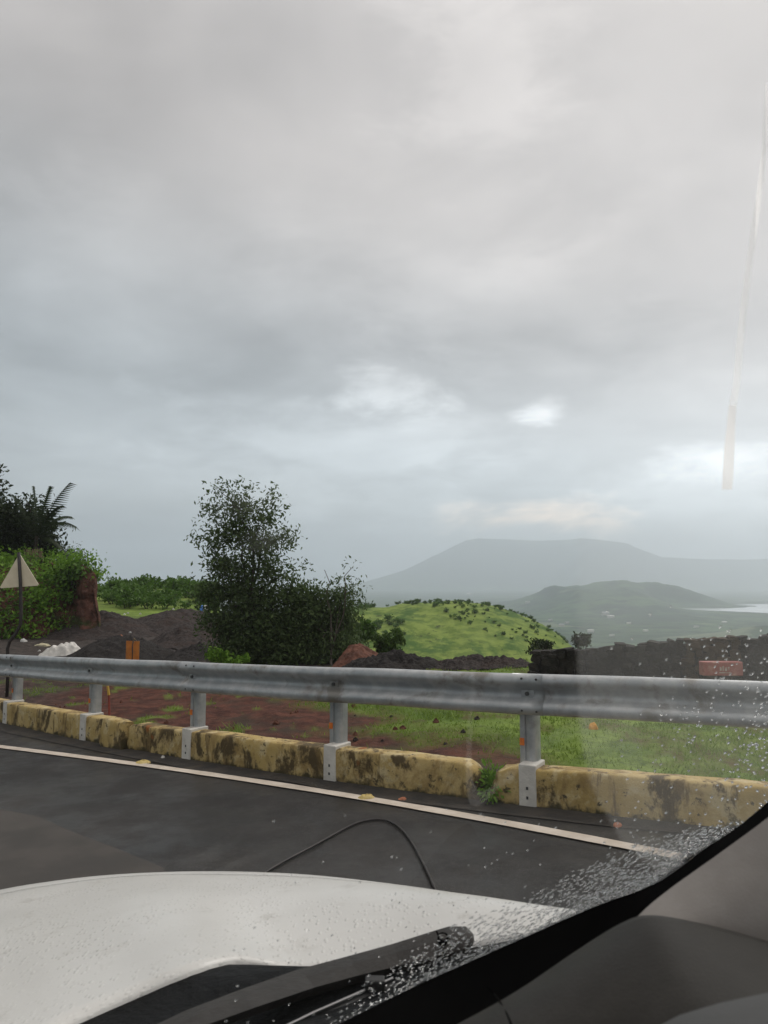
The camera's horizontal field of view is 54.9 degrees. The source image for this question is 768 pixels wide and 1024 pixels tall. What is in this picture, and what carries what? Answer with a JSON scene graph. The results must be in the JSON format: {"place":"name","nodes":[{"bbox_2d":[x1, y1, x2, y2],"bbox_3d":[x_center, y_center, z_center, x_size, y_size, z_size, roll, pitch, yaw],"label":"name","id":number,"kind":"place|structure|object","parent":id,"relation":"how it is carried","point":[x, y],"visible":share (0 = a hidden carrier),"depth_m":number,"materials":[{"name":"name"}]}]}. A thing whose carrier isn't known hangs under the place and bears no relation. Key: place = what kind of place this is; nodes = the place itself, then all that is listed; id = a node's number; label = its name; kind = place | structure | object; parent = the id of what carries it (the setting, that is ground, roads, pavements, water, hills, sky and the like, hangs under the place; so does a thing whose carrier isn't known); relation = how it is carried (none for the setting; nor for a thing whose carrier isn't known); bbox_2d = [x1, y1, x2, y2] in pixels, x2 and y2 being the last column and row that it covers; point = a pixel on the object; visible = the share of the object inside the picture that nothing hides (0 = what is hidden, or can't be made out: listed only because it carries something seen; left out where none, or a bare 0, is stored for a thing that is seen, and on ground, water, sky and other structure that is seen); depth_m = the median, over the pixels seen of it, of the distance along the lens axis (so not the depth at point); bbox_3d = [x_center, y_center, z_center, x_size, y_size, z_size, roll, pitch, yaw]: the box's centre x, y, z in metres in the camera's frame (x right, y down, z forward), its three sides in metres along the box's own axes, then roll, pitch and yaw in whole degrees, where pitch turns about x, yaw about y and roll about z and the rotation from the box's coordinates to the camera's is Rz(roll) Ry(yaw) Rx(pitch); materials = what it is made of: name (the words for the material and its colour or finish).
{"place":"outdoors","nodes":[
{"label":"outdoors","id":0,"kind":"place"},
{"bbox_2d":[0,561,100,638],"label":"embankment","id":1,"kind":"structure","parent":0,"point":[84,604],"depth_m":30.93,"materials":[{"name":"red soil"}]},
{"bbox_2d":[0,463,12,511],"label":"broadleaf tree","id":2,"kind":"object","parent":1,"relation":"on","point":[2,493],"visible":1,"depth_m":34.55,"materials":[{"name":"green plant"}]},
{"bbox_2d":[23,548,44,565],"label":"dead fronds","id":3,"kind":"object","parent":1,"relation":"on","point":[39,553],"visible":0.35,"depth_m":34.86,"materials":[{"name":"brown plant"}]},
{"bbox_2d":[0,492,73,563],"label":"dark tree","id":4,"kind":"object","parent":1,"relation":"on","point":[12,535],"visible":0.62,"depth_m":36.42,"materials":[{"name":"green plant"}]},
{"bbox_2d":[10,483,76,552],"bbox_3d":[-16.630,1.325,36.556,4.905,5.277,2.364,-3,-6,26],"label":"coconut palm","id":5,"kind":"object","parent":1,"relation":"on","point":[38,531],"visible":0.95,"depth_m":36.01,"materials":[{"name":"green plant"}]},
{"bbox_2d":[0,544,116,639],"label":"creeper","id":6,"kind":"object","parent":1,"relation":"on","point":[9,559],"visible":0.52,"depth_m":31.23,"materials":[{"name":"green plant"}]},
{"bbox_2d":[58,541,90,560],"bbox_3d":[-16.682,2.470,39.056,2.452,1.969,1.933,0,-5,0],"label":"tree","id":7,"kind":"object","parent":1,"relation":"on","point":[74,552],"visible":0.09,"depth_m":39.02,"materials":[{"name":"plant"}]},
{"bbox_2d":[94,566,109,579],"bbox_3d":[-15.103,3.053,37.204,2.148,0.844,4.961,3,-6,-27],"label":"tree","id":8,"kind":"object","parent":1,"relation":"on","point":[99,569],"visible":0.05,"depth_m":35.91,"materials":[{"name":"green plant"}]},
{"bbox_2d":[0,731,716,909],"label":"road","id":9,"kind":"structure","parent":0,"point":[171,821],"depth_m":5.08,"materials":[{"name":"grey asphalt"}]},
{"bbox_2d":[0,809,165,889],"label":"road patch","id":10,"kind":"object","parent":9,"relation":"on","point":[35,849],"visible":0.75,"depth_m":4.75,"materials":[{"name":"grey asphalt"}]},
{"bbox_2d":[136,759,150,763],"bbox_3d":[-2.426,2.514,7.458,0.129,0.038,0.130,-5,-7,42],"label":"stone chip","id":11,"kind":"object","parent":9,"relation":"on","point":[142,761],"visible":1,"depth_m":7.43,"materials":[{"name":"yellow stone"}]},
{"bbox_2d":[0,745,690,859],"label":"edge line","id":12,"kind":"object","parent":9,"relation":"on","point":[583,837],"visible":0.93,"depth_m":5.71,"materials":[{"name":"paint"}]},
{"bbox_2d":[358,794,373,798],"bbox_3d":[-0.143,2.269,5.903,0.139,0.039,0.098,0,-5,0],"label":"stone chip","id":13,"kind":"object","parent":12,"relation":"on","point":[366,796],"visible":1,"depth_m":5.88,"materials":[{"name":"yellow stone"}]},
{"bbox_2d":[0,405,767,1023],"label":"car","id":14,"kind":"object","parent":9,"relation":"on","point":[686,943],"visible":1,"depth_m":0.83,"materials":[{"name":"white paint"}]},
{"bbox_2d":[264,818,436,889],"bbox_3d":[0.001,2.131,4.683,1.070,0.059,1.179,-2,-6,21],"label":"cable","id":15,"kind":"object","parent":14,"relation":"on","point":[349,826],"visible":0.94,"depth_m":4.77,"materials":[{"name":"rubber"}]},
{"bbox_2d":[0,722,728,835],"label":"verge","id":16,"kind":"structure","parent":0,"point":[497,807],"depth_m":6.03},
{"bbox_2d":[613,822,621,827],"bbox_3d":[1.584,2.119,5.022,0.053,0.033,0.046,3,-6,-31],"label":"stone chip","id":17,"kind":"object","parent":16,"relation":"on","point":[615,825],"visible":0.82,"depth_m":5.01,"materials":[{"name":"stone"}]},
{"bbox_2d":[0,538,767,781],"bbox_3d":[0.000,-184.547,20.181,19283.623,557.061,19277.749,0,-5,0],"label":"ground","id":18,"kind":"structure","parent":0,"point":[579,585],"depth_m":148.00,"materials":[{"name":"green plant"}]},
{"bbox_2d":[0,552,37,696],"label":"road sign","id":19,"kind":"object","parent":18,"relation":"on","point":[20,575],"visible":0.85,"depth_m":13.69,"materials":[{"name":"metal"}]},
{"bbox_2d":[34,643,50,646],"bbox_3d":[-12.620,4.888,27.269,0.600,0.131,0.375,0,-5,0],"label":"slab","id":20,"kind":"object","parent":18,"relation":"on","point":[44,644],"depth_m":27.14,"materials":[{"name":"beige stone"}]},
{"bbox_2d":[38,642,80,656],"bbox_3d":[-10.050,4.298,23.201,1.477,0.458,1.000,0,-5,0],"label":"plastic sheet","id":21,"kind":"object","parent":18,"relation":"on","point":[64,649],"visible":0.63,"depth_m":22.93,"materials":[{"name":"white plastic"}]},
{"bbox_2d":[0,698,120,742],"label":"parapet wall","id":22,"kind":"structure","parent":18,"relation":"on","point":[81,725],"depth_m":9.34,"materials":[{"name":"yellow paint"}]},
{"bbox_2d":[34,610,158,640],"bbox_3d":[-12.086,4.959,32.681,5.093,1.282,7.000,0,-5,0],"label":"gravel heap","id":23,"kind":"object","parent":18,"relation":"on","point":[113,623],"visible":0.64,"depth_m":30.81,"materials":[{"name":"grey gravel"}]},
{"bbox_2d":[106,686,109,715],"bbox_3d":[-3.408,2.486,9.159,0.077,0.655,0.033,0,-5,0],"label":"marker stake","id":24,"kind":"object","parent":18,"relation":"on","point":[108,691],"visible":0.61,"depth_m":9.16,"materials":[{"name":"yellow paint"}]},
{"bbox_2d":[98,589,119,603],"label":"ridge bush","id":25,"kind":"object","parent":18,"relation":"on","point":[108,596],"visible":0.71,"depth_m":54.18,"materials":[{"name":"green plant"}]},
{"bbox_2d":[101,582,118,588],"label":"ridge bush","id":26,"kind":"object","parent":18,"relation":"on","point":[111,585],"visible":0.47,"depth_m":67.84,"materials":[{"name":"green plant"}]},
{"bbox_2d":[97,584,123,599],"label":"ridge bush","id":27,"kind":"object","parent":18,"relation":"on","point":[105,593],"visible":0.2,"depth_m":55.92,"materials":[{"name":"green plant"}]},
{"bbox_2d":[103,576,124,589],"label":"ridge bush","id":28,"kind":"object","parent":18,"relation":"on","point":[111,580],"visible":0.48,"depth_m":68.36,"materials":[{"name":"green plant"}]},
{"bbox_2d":[98,717,133,749],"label":"concrete block","id":29,"kind":"structure","parent":18,"relation":"on","point":[113,732],"depth_m":8.28,"materials":[{"name":"yellow concrete"}]},
{"bbox_2d":[65,634,173,659],"bbox_3d":[-7.023,3.809,20.233,3.615,0.930,4.400,0,-5,0],"label":"gravel heap","id":30,"kind":"object","parent":18,"relation":"on","point":[112,647],"visible":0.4,"depth_m":19.42,"materials":[{"name":"grey gravel"}]},
{"bbox_2d":[112,576,136,589],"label":"ridge bush","id":31,"kind":"object","parent":18,"relation":"on","point":[120,582],"visible":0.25,"depth_m":61.94,"materials":[{"name":"green plant"}]},
{"bbox_2d":[114,593,138,607],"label":"ridge bush","id":32,"kind":"object","parent":18,"relation":"on","point":[129,601],"visible":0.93,"depth_m":51.95,"materials":[{"name":"green plant"}]},
{"bbox_2d":[121,581,137,591],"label":"ridge bush","id":33,"kind":"object","parent":18,"relation":"on","point":[133,585],"visible":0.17,"depth_m":56.81,"materials":[{"name":"green plant"}]},
{"bbox_2d":[126,632,139,659],"bbox_3d":[-5.094,2.967,14.979,0.272,1.080,0.058,-1,-5,9],"label":"marker board","id":34,"kind":"object","parent":18,"relation":"on","point":[132,650],"visible":0.71,"depth_m":14.99,"materials":[{"name":"metal"}]},
{"bbox_2d":[115,584,150,606],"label":"ridge bush","id":35,"kind":"object","parent":18,"relation":"on","point":[125,593],"visible":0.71,"depth_m":53.03,"materials":[{"name":"green plant"}]},
{"bbox_2d":[120,575,148,586],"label":"ridge bush","id":36,"kind":"object","parent":18,"relation":"on","point":[140,581],"visible":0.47,"depth_m":64.65,"materials":[{"name":"green plant"}]},
{"bbox_2d":[124,585,147,593],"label":"ridge bush","id":37,"kind":"object","parent":18,"relation":"on","point":[141,588],"visible":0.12,"depth_m":57.13,"materials":[{"name":"green plant"}]},
{"bbox_2d":[135,593,160,608],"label":"ridge bush","id":38,"kind":"object","parent":18,"relation":"on","point":[150,601],"visible":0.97,"depth_m":52.05,"materials":[{"name":"green plant"}]},
{"bbox_2d":[135,581,161,592],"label":"ridge bush","id":39,"kind":"object","parent":18,"relation":"on","point":[149,584],"visible":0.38,"depth_m":60.54,"materials":[{"name":"green plant"}]},
{"bbox_2d":[136,573,163,588],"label":"ridge bush","id":40,"kind":"object","parent":18,"relation":"on","point":[155,579],"visible":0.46,"depth_m":70.89,"materials":[{"name":"green plant"}]},
{"bbox_2d":[153,590,172,598],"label":"ridge bush","id":41,"kind":"object","parent":18,"relation":"on","point":[156,592],"visible":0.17,"depth_m":54.86,"materials":[{"name":"green plant"}]},
{"bbox_2d":[157,593,178,609],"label":"ridge bush","id":42,"kind":"object","parent":18,"relation":"on","point":[167,600],"visible":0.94,"depth_m":52.23,"materials":[{"name":"green plant"}]},
{"bbox_2d":[159,587,184,600],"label":"ridge bush","id":43,"kind":"object","parent":18,"relation":"on","point":[167,590],"visible":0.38,"depth_m":56.00,"materials":[{"name":"green plant"}]},
{"bbox_2d":[160,591,183,602],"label":"ridge bush","id":44,"kind":"object","parent":18,"relation":"on","point":[178,595],"visible":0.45,"depth_m":54.87,"materials":[{"name":"green plant"}]},
{"bbox_2d":[163,578,187,591],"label":"ridge bush","id":45,"kind":"object","parent":18,"relation":"on","point":[171,584],"visible":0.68,"depth_m":61.32,"materials":[{"name":"green plant"}]},
{"bbox_2d":[137,608,216,634],"bbox_3d":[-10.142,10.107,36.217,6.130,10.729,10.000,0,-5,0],"label":"gravel heap","id":46,"kind":"object","parent":18,"relation":"on","point":[160,623],"visible":0.34,"depth_m":34.24,"materials":[{"name":"grey gravel"}]},
{"bbox_2d":[164,575,190,586],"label":"ridge bush","id":47,"kind":"object","parent":18,"relation":"on","point":[170,579],"visible":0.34,"depth_m":66.93,"materials":[{"name":"green plant"}]},
{"bbox_2d":[174,583,187,590],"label":"ridge bush","id":48,"kind":"object","parent":18,"relation":"on","point":[185,586],"visible":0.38,"depth_m":61.41,"materials":[{"name":"green plant"}]},
{"bbox_2d":[177,587,191,597],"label":"ridge bush","id":49,"kind":"object","parent":18,"relation":"on","point":[184,591],"visible":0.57,"depth_m":59.65,"materials":[{"name":"green plant"}]},
{"bbox_2d":[178,599,191,608],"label":"ridge bush","id":50,"kind":"object","parent":18,"relation":"on","point":[186,605],"visible":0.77,"depth_m":52.17,"materials":[{"name":"green plant"}]},
{"bbox_2d":[177,575,194,584],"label":"ridge bush","id":51,"kind":"object","parent":18,"relation":"on","point":[187,579],"visible":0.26,"depth_m":70.81,"materials":[{"name":"green plant"}]},
{"bbox_2d":[149,624,228,649],"bbox_3d":[-7.287,6.171,26.541,3.856,4.353,6.000,0,-5,0],"label":"gravel heap","id":52,"kind":"object","parent":18,"relation":"on","point":[180,637],"visible":0.38,"depth_m":25.08,"materials":[{"name":"grey gravel"}]},
{"bbox_2d":[164,641,214,661],"bbox_3d":[-4.865,3.866,20.228,2.536,0.682,3.400,0,-5,0],"label":"gravel heap","id":53,"kind":"object","parent":18,"relation":"on","point":[192,653],"visible":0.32,"depth_m":19.37,"materials":[{"name":"grey gravel"}]},
{"bbox_2d":[204,645,235,663],"bbox_3d":[-3.782,3.318,16.888,0.686,0.581,0.614,-1,-6,15],"label":"weed","id":54,"kind":"object","parent":18,"relation":"on","point":[216,655],"visible":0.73,"depth_m":16.81,"materials":[{"name":"green plant"}]},
{"bbox_2d":[224,653,250,663],"bbox_3d":[-3.292,3.367,16.688,0.491,0.406,0.565,-3,-6,32],"label":"weed","id":55,"kind":"object","parent":18,"relation":"on","point":[241,659],"visible":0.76,"depth_m":16.60,"materials":[{"name":"green plant"}]},
{"bbox_2d":[182,475,332,665],"bbox_3d":[-2.957,1.619,17.964,3.857,5.032,2.013,0,-5,0],"label":"leafy tree","id":56,"kind":"object","parent":18,"relation":"on","point":[250,607],"visible":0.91,"depth_m":17.81,"materials":[{"name":"green plant"}]},
{"bbox_2d":[127,722,487,799],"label":"parapet wall","id":57,"kind":"structure","parent":18,"relation":"on","point":[421,772],"depth_m":6.61,"materials":[{"name":"yellow paint"}]},
{"bbox_2d":[278,555,372,665],"bbox_3d":[-1.453,2.637,18.179,2.415,3.162,2.344,0,-5,0],"label":"leafy bush","id":58,"kind":"object","parent":18,"relation":"on","point":[341,635],"visible":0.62,"depth_m":17.96,"materials":[{"name":"green plant"}]},
{"bbox_2d":[332,643,377,666],"bbox_3d":[-0.413,3.766,16.923,1.548,1.498,2.800,0,-5,0],"label":"soil mound","id":59,"kind":"object","parent":18,"relation":"on","point":[350,653],"visible":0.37,"depth_m":16.30,"materials":[{"name":"brown soil"}]},
{"bbox_2d":[352,618,377,649],"bbox_3d":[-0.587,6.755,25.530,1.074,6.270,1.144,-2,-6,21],"label":"shrub","id":60,"kind":"object","parent":18,"relation":"on","point":[370,631],"visible":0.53,"depth_m":25.59,"materials":[{"name":"green plant"}]},
{"bbox_2d":[0,654,767,762],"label":"guard rail","id":61,"kind":"object","parent":18,"relation":"on","point":[530,699],"visible":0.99,"depth_m":6.08,"materials":[{"name":"grey metal"}]},
{"bbox_2d":[1,658,767,800],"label":"grass","id":62,"kind":"structure","parent":18,"relation":"on","point":[236,726],"depth_m":8.04,"materials":[{"name":"green plant"}]},
{"bbox_2d":[368,628,406,652],"bbox_3d":[0.095,3.866,18.835,0.928,1.820,0.767,2,-6,-17],"label":"shrub","id":63,"kind":"object","parent":18,"relation":"on","point":[385,642],"visible":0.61,"depth_m":18.75,"materials":[{"name":"green plant"}]},
{"bbox_2d":[383,613,394,620],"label":"hill shrub","id":64,"kind":"object","parent":18,"relation":"on","point":[388,617],"visible":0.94,"depth_m":145.57,"materials":[{"name":"green plant"}]},
{"bbox_2d":[342,649,438,669],"bbox_3d":[0.101,3.217,15.669,2.321,0.609,2.000,0,-5,0],"label":"gravel heap","id":65,"kind":"object","parent":18,"relation":"on","point":[396,659],"visible":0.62,"depth_m":15.30,"materials":[{"name":"grey gravel"}]},
{"bbox_2d":[392,617,402,623],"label":"hill shrub","id":66,"kind":"object","parent":18,"relation":"on","point":[395,620],"visible":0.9,"depth_m":142.86,"materials":[{"name":"green plant"}]},
{"bbox_2d":[435,654,529,670],"bbox_3d":[1.993,3.293,15.561,2.306,0.646,2.000,0,-5,0],"label":"gravel heap","id":67,"kind":"object","parent":18,"relation":"on","point":[473,662],"visible":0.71,"depth_m":15.07,"materials":[{"name":"grey gravel"}]},
{"bbox_2d":[475,758,511,804],"bbox_3d":[0.840,2.117,5.867,0.370,0.336,0.634,0,-5,0],"label":"weed","id":68,"kind":"object","parent":18,"relation":"on","point":[488,776],"visible":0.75,"depth_m":5.76,"materials":[{"name":"green plant"}]},
{"bbox_2d":[524,637,555,654],"bbox_3d":[2.799,2.630,13.419,0.589,0.691,0.476,3,-6,-27],"label":"shrub","id":69,"kind":"object","parent":18,"relation":"on","point":[540,644],"visible":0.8,"depth_m":13.40,"materials":[{"name":"green plant"}]},
{"bbox_2d":[570,631,591,649],"bbox_3d":[4.100,3.194,15.301,0.504,1.462,0.388,0,-5,0],"label":"shrub","id":70,"kind":"object","parent":18,"relation":"on","point":[584,640],"visible":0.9,"depth_m":15.29,"materials":[{"name":"grey plant"}]},
{"bbox_2d":[589,722,597,729],"bbox_3d":[2.363,2.410,8.354,0.104,0.082,0.075,0,-5,0],"label":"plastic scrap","id":71,"kind":"object","parent":18,"relation":"on","point":[593,726],"visible":1,"depth_m":8.33,"materials":[{"name":"plastic"}]},
{"bbox_2d":[490,759,767,827],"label":"parapet wall","id":72,"kind":"structure","parent":18,"relation":"on","point":[539,783],"depth_m":5.22,"materials":[{"name":"yellow paint"}]},
{"bbox_2d":[527,633,767,680],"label":"stone wall","id":73,"kind":"structure","parent":18,"relation":"on","point":[624,659],"depth_m":11.92,"materials":[{"name":"grey stone"}]},
{"bbox_2d":[699,661,742,679],"bbox_3d":[5.069,2.466,11.117,0.600,0.437,0.164,0,-5,0],"label":"red board","id":74,"kind":"object","parent":18,"relation":"on","point":[721,668],"visible":0.88,"depth_m":11.05,"materials":[{"name":"paint"}]},
{"bbox_2d":[0,0,767,587],"label":"sky","id":75,"kind":"structure","parent":0,"point":[437,276],"materials":[{"name":"grey"}]},
{"bbox_2d":[684,604,767,612],"bbox_3d":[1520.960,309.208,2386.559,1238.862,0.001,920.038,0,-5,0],"label":"lake","id":76,"kind":"structure","parent":0,"point":[761,608],"depth_m":2245.53,"materials":[{"name":"white liquid"}]}
]}

